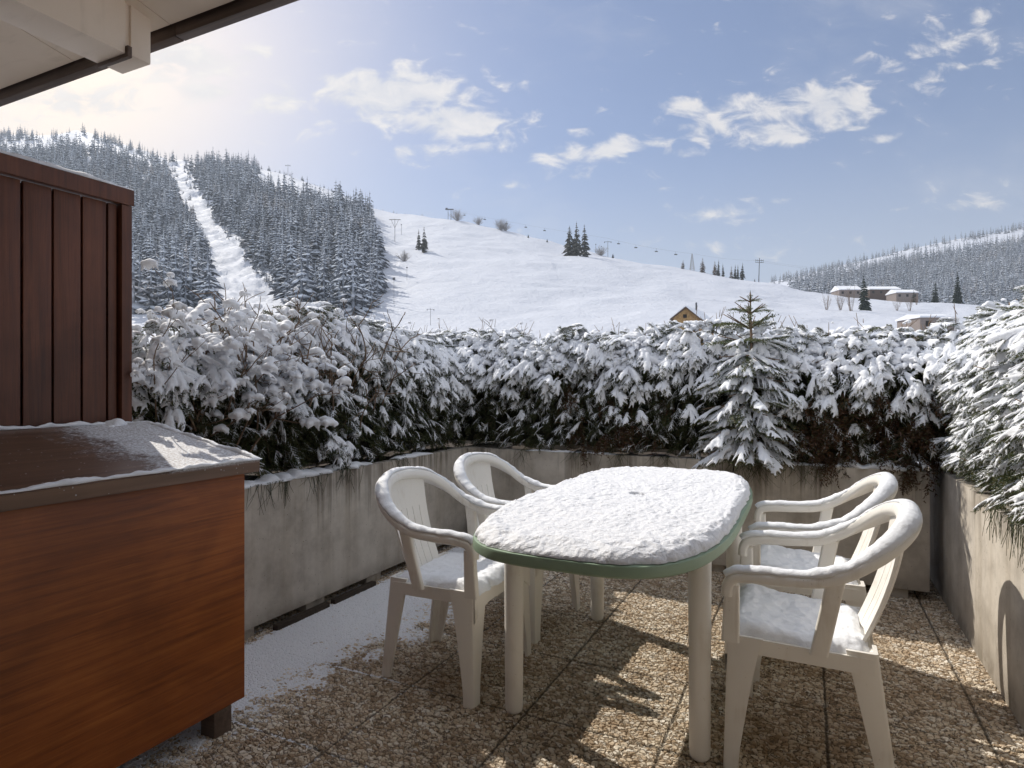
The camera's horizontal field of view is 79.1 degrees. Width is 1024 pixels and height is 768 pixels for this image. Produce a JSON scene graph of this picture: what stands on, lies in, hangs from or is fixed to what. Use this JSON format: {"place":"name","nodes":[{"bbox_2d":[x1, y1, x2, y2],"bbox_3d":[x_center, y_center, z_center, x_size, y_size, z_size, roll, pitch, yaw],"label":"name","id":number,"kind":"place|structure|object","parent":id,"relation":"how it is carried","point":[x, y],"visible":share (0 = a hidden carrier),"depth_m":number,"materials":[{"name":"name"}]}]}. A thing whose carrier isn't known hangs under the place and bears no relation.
{"place":"outdoors","nodes":[
{"label":"outdoors","id":0,"kind":"place"},
{"bbox_2d":[0,0,1023,282],"label":"sky","id":1,"kind":"structure","parent":0,"point":[799,133],"materials":[{"name":"blue"}]},
{"bbox_2d":[1,131,1023,463],"bbox_3d":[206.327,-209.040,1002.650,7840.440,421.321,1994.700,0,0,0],"label":"hill","id":2,"kind":"structure","parent":0,"point":[461,275],"depth_m":300.95,"materials":[{"name":"snow"}]},
{"bbox_2d":[0,121,260,173],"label":"treeline","id":3,"kind":"object","parent":2,"relation":"on","point":[8,134],"visible":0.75,"depth_m":795.33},
{"bbox_2d":[132,190,140,217],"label":"frosted conifer","id":4,"kind":"object","parent":2,"relation":"on","point":[135,202],"visible":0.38,"depth_m":491.44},
{"bbox_2d":[134,202,142,233],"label":"frosted conifer","id":5,"kind":"object","parent":2,"relation":"on","point":[138,218],"visible":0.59,"depth_m":452.89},
{"bbox_2d":[136,216,148,246],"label":"frosted conifer","id":6,"kind":"object","parent":2,"relation":"on","point":[141,235],"visible":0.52,"depth_m":398.73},
{"bbox_2d":[135,209,151,235],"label":"frosted conifer","id":7,"kind":"object","parent":2,"relation":"on","point":[146,220],"visible":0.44,"depth_m":416.86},
{"bbox_2d":[140,190,152,217],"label":"frosted conifer","id":8,"kind":"object","parent":2,"relation":"on","point":[145,201],"visible":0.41,"depth_m":486.83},
{"bbox_2d":[142,233,151,267],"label":"frosted conifer","id":9,"kind":"object","parent":2,"relation":"on","point":[145,250],"visible":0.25,"depth_m":340.51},
{"bbox_2d":[144,230,154,275],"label":"frosted conifer","id":10,"kind":"object","parent":2,"relation":"on","point":[149,251],"visible":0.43,"depth_m":335.16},
{"bbox_2d":[149,202,163,231],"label":"frosted conifer","id":11,"kind":"object","parent":2,"relation":"on","point":[157,211],"visible":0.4,"depth_m":445.67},
{"bbox_2d":[156,219,162,243],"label":"frosted conifer","id":12,"kind":"object","parent":2,"relation":"on","point":[159,232],"visible":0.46,"depth_m":402.04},
{"bbox_2d":[157,230,170,267],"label":"frosted conifer","id":13,"kind":"object","parent":2,"relation":"on","point":[163,245],"visible":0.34,"depth_m":319.61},
{"bbox_2d":[160,202,173,226],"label":"frosted conifer","id":14,"kind":"object","parent":2,"relation":"on","point":[163,213],"visible":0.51,"depth_m":450.62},
{"bbox_2d":[164,236,178,269],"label":"frosted conifer","id":15,"kind":"object","parent":2,"relation":"on","point":[170,253],"visible":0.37,"depth_m":315.32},
{"bbox_2d":[168,200,175,226],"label":"frosted conifer","id":16,"kind":"object","parent":2,"relation":"on","point":[172,217],"visible":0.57,"depth_m":470.17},
{"bbox_2d":[173,179,184,206],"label":"frosted conifer","id":17,"kind":"object","parent":2,"relation":"on","point":[176,187],"visible":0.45,"depth_m":537.68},
{"bbox_2d":[174,204,183,227],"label":"frosted conifer","id":18,"kind":"object","parent":2,"relation":"on","point":[178,214],"visible":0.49,"depth_m":458.84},
{"bbox_2d":[178,227,188,256],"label":"frosted conifer","id":19,"kind":"object","parent":2,"relation":"on","point":[183,241],"visible":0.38,"depth_m":360.66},
{"bbox_2d":[178,218,194,246],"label":"frosted conifer","id":20,"kind":"object","parent":2,"relation":"on","point":[188,233],"visible":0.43,"depth_m":376.05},
{"bbox_2d":[0,132,382,317],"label":"forest","id":21,"kind":"object","parent":2,"relation":"on","point":[153,294],"visible":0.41,"depth_m":446.12,"materials":[{"name":"plant"}]},
{"bbox_2d":[190,214,197,238],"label":"frosted conifer","id":22,"kind":"object","parent":2,"relation":"on","point":[195,228],"visible":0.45,"depth_m":405.61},
{"bbox_2d":[192,227,213,268],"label":"frosted conifer","id":23,"kind":"object","parent":2,"relation":"on","point":[200,239],"visible":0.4,"depth_m":353.08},
{"bbox_2d":[197,223,212,261],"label":"frosted conifer","id":24,"kind":"object","parent":2,"relation":"on","point":[200,224],"visible":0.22,"depth_m":372.50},
{"bbox_2d":[209,182,217,212],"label":"frosted conifer","id":25,"kind":"object","parent":2,"relation":"on","point":[214,195],"visible":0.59,"depth_m":522.24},
{"bbox_2d":[211,184,222,213],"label":"frosted conifer","id":26,"kind":"object","parent":2,"relation":"on","point":[216,205],"visible":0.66,"depth_m":511.83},
{"bbox_2d":[219,193,233,225],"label":"frosted conifer","id":27,"kind":"object","parent":2,"relation":"on","point":[227,210],"visible":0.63,"depth_m":477.89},
{"bbox_2d":[230,188,240,217],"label":"frosted conifer","id":28,"kind":"object","parent":2,"relation":"on","point":[235,198],"visible":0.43,"depth_m":498.46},
{"bbox_2d":[235,183,241,207],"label":"frosted conifer","id":29,"kind":"object","parent":2,"relation":"on","point":[238,196],"visible":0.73,"depth_m":517.20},
{"bbox_2d":[240,201,250,234],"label":"frosted conifer","id":30,"kind":"object","parent":2,"relation":"on","point":[248,211],"visible":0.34,"depth_m":430.23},
{"bbox_2d":[240,214,254,245],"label":"frosted conifer","id":31,"kind":"object","parent":2,"relation":"on","point":[246,230],"visible":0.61,"depth_m":401.89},
{"bbox_2d":[242,226,258,257],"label":"frosted conifer","id":32,"kind":"object","parent":2,"relation":"on","point":[251,247],"visible":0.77,"depth_m":372.82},
{"bbox_2d":[252,232,265,268],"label":"frosted conifer","id":33,"kind":"object","parent":2,"relation":"on","point":[258,252],"visible":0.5,"depth_m":348.80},
{"bbox_2d":[255,236,268,268],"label":"frosted conifer","id":34,"kind":"object","parent":2,"relation":"on","point":[261,254],"visible":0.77,"depth_m":338.69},
{"bbox_2d":[264,236,270,266],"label":"frosted conifer","id":35,"kind":"object","parent":2,"relation":"on","point":[266,245],"visible":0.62,"depth_m":346.28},
{"bbox_2d":[264,203,273,233],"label":"frosted conifer","id":36,"kind":"object","parent":2,"relation":"on","point":[269,214],"visible":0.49,"depth_m":421.97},
{"bbox_2d":[264,189,274,211],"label":"frosted conifer","id":37,"kind":"object","parent":2,"relation":"on","point":[268,201],"visible":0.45,"depth_m":485.51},
{"bbox_2d":[267,174,275,203],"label":"frosted conifer","id":38,"kind":"object","parent":2,"relation":"on","point":[270,186],"visible":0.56,"depth_m":529.87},
{"bbox_2d":[267,239,276,268],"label":"frosted conifer","id":39,"kind":"object","parent":2,"relation":"on","point":[273,251],"visible":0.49,"depth_m":336.24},
{"bbox_2d":[266,205,280,242],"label":"frosted conifer","id":40,"kind":"object","parent":2,"relation":"on","point":[274,215],"visible":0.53,"depth_m":405.24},
{"bbox_2d":[266,222,281,262],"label":"frosted conifer","id":41,"kind":"object","parent":2,"relation":"on","point":[274,236],"visible":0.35,"depth_m":347.43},
{"bbox_2d":[270,241,280,281],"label":"frosted conifer","id":42,"kind":"object","parent":2,"relation":"on","point":[278,255],"visible":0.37,"depth_m":298.57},
{"bbox_2d":[266,250,285,295],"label":"frosted conifer","id":43,"kind":"object","parent":2,"relation":"on","point":[277,273],"visible":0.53,"depth_m":274.38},
{"bbox_2d":[277,231,287,261],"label":"frosted conifer","id":44,"kind":"object","parent":2,"relation":"on","point":[282,239],"visible":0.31,"depth_m":325.93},
{"bbox_2d":[273,235,299,297],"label":"frosted conifer","id":45,"kind":"object","parent":2,"relation":"on","point":[291,256],"visible":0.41,"depth_m":263.17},
{"bbox_2d":[284,223,293,250],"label":"frosted conifer","id":46,"kind":"object","parent":2,"relation":"on","point":[288,237],"visible":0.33,"depth_m":347.58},
{"bbox_2d":[283,214,296,237],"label":"frosted conifer","id":47,"kind":"object","parent":2,"relation":"on","point":[291,225],"visible":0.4,"depth_m":377.17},
{"bbox_2d":[284,231,298,260],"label":"frosted conifer","id":48,"kind":"object","parent":2,"relation":"on","point":[294,244],"visible":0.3,"depth_m":314.82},
{"bbox_2d":[293,211,302,241],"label":"frosted conifer","id":49,"kind":"object","parent":2,"relation":"on","point":[296,223],"visible":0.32,"depth_m":382.81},
{"bbox_2d":[292,201,303,228],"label":"frosted conifer","id":50,"kind":"object","parent":2,"relation":"on","point":[298,211],"visible":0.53,"depth_m":435.24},
{"bbox_2d":[310,221,321,269],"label":"frosted conifer","id":51,"kind":"object","parent":2,"relation":"on","point":[315,247],"visible":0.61,"depth_m":322.10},
{"bbox_2d":[314,203,321,229],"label":"frosted conifer","id":52,"kind":"object","parent":2,"relation":"on","point":[317,218],"visible":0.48,"depth_m":411.25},
{"bbox_2d":[312,247,331,279],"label":"frosted conifer","id":53,"kind":"object","parent":2,"relation":"on","point":[318,259],"visible":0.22,"depth_m":279.07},
{"bbox_2d":[319,221,325,248],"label":"frosted conifer","id":54,"kind":"object","parent":2,"relation":"on","point":[321,231],"visible":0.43,"depth_m":363.36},
{"bbox_2d":[321,233,333,262],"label":"frosted conifer","id":55,"kind":"object","parent":2,"relation":"on","point":[326,247],"visible":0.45,"depth_m":331.48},
{"bbox_2d":[325,214,333,249],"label":"frosted conifer","id":56,"kind":"object","parent":2,"relation":"on","point":[329,226],"visible":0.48,"depth_m":381.36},
{"bbox_2d":[325,231,335,256],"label":"frosted conifer","id":57,"kind":"object","parent":2,"relation":"on","point":[332,248],"visible":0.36,"depth_m":345.04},
{"bbox_2d":[330,196,338,224],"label":"frosted conifer","id":58,"kind":"object","parent":2,"relation":"on","point":[333,207],"visible":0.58,"depth_m":457.46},
{"bbox_2d":[328,237,342,286],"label":"frosted conifer","id":59,"kind":"object","parent":2,"relation":"on","point":[335,260],"visible":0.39,"depth_m":278.80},
{"bbox_2d":[332,211,340,244],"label":"frosted conifer","id":60,"kind":"object","parent":2,"relation":"on","point":[335,223],"visible":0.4,"depth_m":384.89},
{"bbox_2d":[331,220,342,249],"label":"frosted conifer","id":61,"kind":"object","parent":2,"relation":"on","point":[338,231],"visible":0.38,"depth_m":355.89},
{"bbox_2d":[332,207,346,241],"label":"frosted conifer","id":62,"kind":"object","parent":2,"relation":"on","point":[341,219],"visible":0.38,"depth_m":388.77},
{"bbox_2d":[335,185,344,213],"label":"frosted conifer","id":63,"kind":"object","parent":2,"relation":"on","point":[340,194],"visible":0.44,"depth_m":494.71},
{"bbox_2d":[332,240,350,286],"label":"frosted conifer","id":64,"kind":"object","parent":2,"relation":"on","point":[346,249],"visible":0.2,"depth_m":267.60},
{"bbox_2d":[339,223,347,254],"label":"frosted conifer","id":65,"kind":"object","parent":2,"relation":"on","point":[343,236],"visible":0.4,"depth_m":339.12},
{"bbox_2d":[346,224,355,250],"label":"frosted conifer","id":66,"kind":"object","parent":2,"relation":"on","point":[349,232],"visible":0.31,"depth_m":349.57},
{"bbox_2d":[352,220,360,242],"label":"frosted conifer","id":67,"kind":"object","parent":2,"relation":"on","point":[356,228],"visible":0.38,"depth_m":384.17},
{"bbox_2d":[348,241,366,296],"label":"frosted conifer","id":68,"kind":"object","parent":2,"relation":"on","point":[356,258],"visible":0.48,"depth_m":265.77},
{"bbox_2d":[357,217,368,242],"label":"frosted conifer","id":69,"kind":"object","parent":2,"relation":"on","point":[361,233],"visible":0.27,"depth_m":368.12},
{"bbox_2d":[358,207,367,239],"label":"frosted conifer","id":70,"kind":"object","parent":2,"relation":"on","point":[361,219],"visible":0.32,"depth_m":404.42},
{"bbox_2d":[359,237,369,281],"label":"frosted conifer","id":71,"kind":"object","parent":2,"relation":"on","point":[363,254],"visible":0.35,"depth_m":279.71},
{"bbox_2d":[360,228,369,260],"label":"frosted conifer","id":72,"kind":"object","parent":2,"relation":"on","point":[366,247],"visible":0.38,"depth_m":317.45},
{"bbox_2d":[371,225,390,268],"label":"frosted conifer","id":73,"kind":"object","parent":2,"relation":"on","point":[381,250],"visible":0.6,"depth_m":339.35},
{"bbox_2d":[373,244,389,293],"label":"frosted conifer","id":74,"kind":"object","parent":2,"relation":"on","point":[381,279],"visible":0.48,"depth_m":279.56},
{"bbox_2d":[394,252,411,260],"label":"frosted bush","id":75,"kind":"object","parent":2,"relation":"on","point":[404,255],"visible":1,"depth_m":356.17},
{"bbox_2d":[420,229,428,252],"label":"conifer","id":76,"kind":"object","parent":2,"relation":"on","point":[424,245],"visible":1,"depth_m":381.64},
{"bbox_2d":[493,219,505,229],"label":"frosted bush","id":77,"kind":"object","parent":2,"relation":"on","point":[499,226],"visible":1,"depth_m":476.38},
{"bbox_2d":[561,225,573,255],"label":"conifer","id":78,"kind":"object","parent":2,"relation":"on","point":[568,245],"visible":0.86,"depth_m":394.07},
{"bbox_2d":[569,221,582,255],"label":"conifer","id":79,"kind":"object","parent":2,"relation":"on","point":[577,249],"visible":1,"depth_m":390.92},
{"bbox_2d":[580,226,590,256],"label":"conifer","id":80,"kind":"object","parent":2,"relation":"on","point":[584,253],"visible":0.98,"depth_m":394.98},
{"bbox_2d":[670,302,713,344],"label":"chalet","id":81,"kind":"object","parent":2,"relation":"on","point":[684,313],"visible":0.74,"depth_m":105.40,"materials":[{"name":"yellow wood"}]},
{"bbox_2d":[830,286,860,297],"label":"building","id":82,"kind":"structure","parent":2,"relation":"on","point":[843,289],"depth_m":345.00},
{"bbox_2d":[844,288,859,310],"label":"bare bush","id":83,"kind":"object","parent":2,"relation":"on","point":[848,299],"visible":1,"depth_m":243.08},
{"bbox_2d":[858,276,871,310],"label":"dark conifer","id":84,"kind":"object","parent":2,"relation":"on","point":[864,305],"visible":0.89,"depth_m":260.48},
{"bbox_2d":[861,286,900,300],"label":"building","id":85,"kind":"structure","parent":2,"relation":"on","point":[877,292],"depth_m":345.00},
{"bbox_2d":[771,221,1023,305],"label":"forest","id":86,"kind":"object","parent":2,"relation":"on","point":[902,269],"visible":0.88,"depth_m":794.37,"materials":[{"name":"plant"}]},
{"bbox_2d":[885,290,918,302],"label":"building","id":87,"kind":"structure","parent":2,"relation":"on","point":[896,295],"depth_m":330.00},
{"bbox_2d":[895,315,956,340],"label":"building","id":88,"kind":"structure","parent":2,"relation":"on","point":[922,320],"depth_m":150.00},
{"bbox_2d":[931,281,939,302],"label":"dark conifer","id":89,"kind":"object","parent":2,"relation":"on","point":[935,297],"visible":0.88,"depth_m":298.48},
{"bbox_2d":[951,274,964,303],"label":"dark conifer","id":90,"kind":"object","parent":2,"relation":"on","point":[957,296],"visible":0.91,"depth_m":296.08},
{"bbox_2d":[117,544,1023,767],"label":"paving","id":91,"kind":"structure","parent":0,"point":[610,689],"depth_m":2.40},
{"bbox_2d":[0,149,133,426],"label":"privacy screen","id":92,"kind":"object","parent":91,"relation":"on","point":[65,295],"visible":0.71,"depth_m":2.26,"materials":[{"name":"red wood"}]},
{"bbox_2d":[0,421,261,767],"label":"storage chest","id":93,"kind":"object","parent":91,"relation":"on","point":[121,595],"visible":0.98,"depth_m":1.85,"materials":[{"name":"brown wood"}]},
{"bbox_2d":[273,602,329,630],"bbox_3d":[-1.089,1.205,3.226,0.036,0.030,0.370,0,0,26],"label":"kerb stone","id":94,"kind":"object","parent":91,"relation":"on","point":[291,620],"visible":1,"depth_m":3.20,"materials":[{"name":"concrete"}]},
{"bbox_2d":[331,581,375,603],"bbox_3d":[-0.913,1.205,3.591,0.036,0.030,0.360,0,0,26],"label":"kerb stone","id":95,"kind":"object","parent":91,"relation":"on","point":[350,593],"visible":1,"depth_m":3.56,"materials":[{"name":"concrete"}]},
{"bbox_2d":[244,440,491,639],"bbox_3d":[-1.043,0.832,4.142,0.729,0.776,3.240,0,0,26],"label":"concrete planter","id":96,"kind":"object","parent":91,"relation":"on","point":[314,535],"visible":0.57,"depth_m":3.39,"materials":[{"name":"concrete"}]},
{"bbox_2d":[132,316,314,479],"bbox_3d":[-1.491,0.088,3.082,0.610,0.943,1.153,0,0,26],"label":"hedge bush","id":97,"kind":"object","parent":96,"relation":"in","point":[172,396],"visible":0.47,"depth_m":2.86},
{"bbox_2d":[105,258,422,466],"bbox_3d":[-1.387,-0.026,3.318,1.182,1.092,1.985,0,0,26],"label":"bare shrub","id":98,"kind":"object","parent":96,"relation":"in","point":[242,314],"visible":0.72,"depth_m":2.97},
{"bbox_2d":[234,287,395,472],"bbox_3d":[-1.145,-0.016,3.751,0.653,1.093,1.024,0,0,26],"label":"hedge bush","id":99,"kind":"object","parent":96,"relation":"in","point":[330,444],"visible":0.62,"depth_m":3.62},
{"bbox_2d":[349,308,481,457],"bbox_3d":[-0.690,-0.019,4.666,0.681,1.097,1.578,0,0,26],"label":"hedge bush","id":100,"kind":"object","parent":96,"relation":"in","point":[419,412],"visible":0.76,"depth_m":4.35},
{"bbox_2d":[375,466,530,708],"bbox_3d":[-0.276,0.796,2.685,0.567,0.848,0.584,0,0,26],"label":"plastic chair","id":101,"kind":"object","parent":91,"relation":"on","point":[468,583],"visible":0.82,"depth_m":2.54,"materials":[{"name":"plastic"}]},
{"bbox_2d":[453,452,579,643],"bbox_3d":[0.001,0.796,3.271,0.567,0.848,0.584,0,0,29],"label":"plastic chair","id":102,"kind":"object","parent":91,"relation":"on","point":[472,474],"visible":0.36,"depth_m":3.33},
{"bbox_2d":[468,442,736,571],"bbox_3d":[0.685,0.849,4.686,1.940,0.743,0.761,0,0,26],"label":"concrete planter","id":103,"kind":"object","parent":91,"relation":"on","point":[557,465],"visible":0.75,"depth_m":4.50,"materials":[{"name":"concrete"}]},
{"bbox_2d":[448,319,587,453],"bbox_3d":[-0.038,-0.013,4.860,1.355,1.055,0.655,0,0,26],"label":"hedge bush","id":104,"kind":"object","parent":103,"relation":"in","point":[517,389],"visible":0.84,"depth_m":4.67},
{"bbox_2d":[546,318,685,468],"bbox_3d":[0.750,0.062,4.458,1.031,1.102,0.696,0,0,26],"label":"hedge bush","id":105,"kind":"object","parent":103,"relation":"in","point":[611,402],"visible":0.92,"depth_m":4.31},
{"bbox_2d":[473,466,752,762],"bbox_3d":[0.526,0.834,2.615,0.860,0.771,1.880,0,0,26],"label":"garden table","id":106,"kind":"object","parent":91,"relation":"on","point":[628,522],"visible":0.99,"depth_m":2.03,"materials":[{"name":"white plastic"}]},
{"bbox_2d":[721,499,922,767],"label":"plastic chair","id":107,"kind":"object","parent":91,"relation":"on","point":[823,626],"visible":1,"depth_m":1.93,"materials":[{"name":"plastic"}]},
{"bbox_2d":[748,472,897,681],"bbox_3d":[1.335,0.796,2.687,0.567,0.848,0.584,0,0,25],"label":"plastic chair","id":108,"kind":"object","parent":91,"relation":"on","point":[883,486],"visible":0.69,"depth_m":2.66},
{"bbox_2d":[722,453,929,597],"bbox_3d":[1.974,0.827,4.021,1.130,0.785,0.761,0,0,26],"label":"concrete planter","id":109,"kind":"object","parent":91,"relation":"on","point":[800,483],"visible":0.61,"depth_m":3.65,"materials":[{"name":"concrete"}]},
{"bbox_2d":[646,304,804,461],"bbox_3d":[1.395,-0.001,4.167,1.062,1.082,0.660,0,0,26],"label":"hedge bush","id":110,"kind":"object","parent":109,"relation":"in","point":[689,364],"visible":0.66,"depth_m":4.06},
{"bbox_2d":[689,291,815,477],"bbox_3d":[1.523,-0.019,3.916,0.762,1.162,0.839,0,0,26],"label":"spruce","id":111,"kind":"object","parent":109,"relation":"in","point":[769,456],"visible":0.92,"depth_m":3.78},
{"bbox_2d":[763,304,968,502],"bbox_3d":[2.156,0.109,3.772,1.195,1.158,0.713,0,0,26],"label":"hedge bush","id":112,"kind":"object","parent":109,"relation":"in","point":[860,399],"visible":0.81,"depth_m":3.63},
{"bbox_2d":[928,462,1023,730],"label":"concrete planter","id":113,"kind":"object","parent":91,"relation":"on","point":[977,569],"visible":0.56,"depth_m":2.69,"materials":[{"name":"concrete"}]},
{"bbox_2d":[928,285,1023,494],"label":"spruce bush","id":114,"kind":"object","parent":113,"relation":"in","point":[966,380],"visible":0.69,"depth_m":2.98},
{"bbox_2d":[967,309,1023,528],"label":"spruce bush","id":115,"kind":"object","parent":113,"relation":"in","point":[1000,400],"visible":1,"depth_m":2.19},
{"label":"ground","id":116,"kind":"structure","parent":0,"visible":0},
{"bbox_2d":[0,0,298,106],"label":"house","id":117,"kind":"structure","parent":116,"relation":"on","point":[45,45],"depth_m":2.11,"materials":[{"name":"paint"}]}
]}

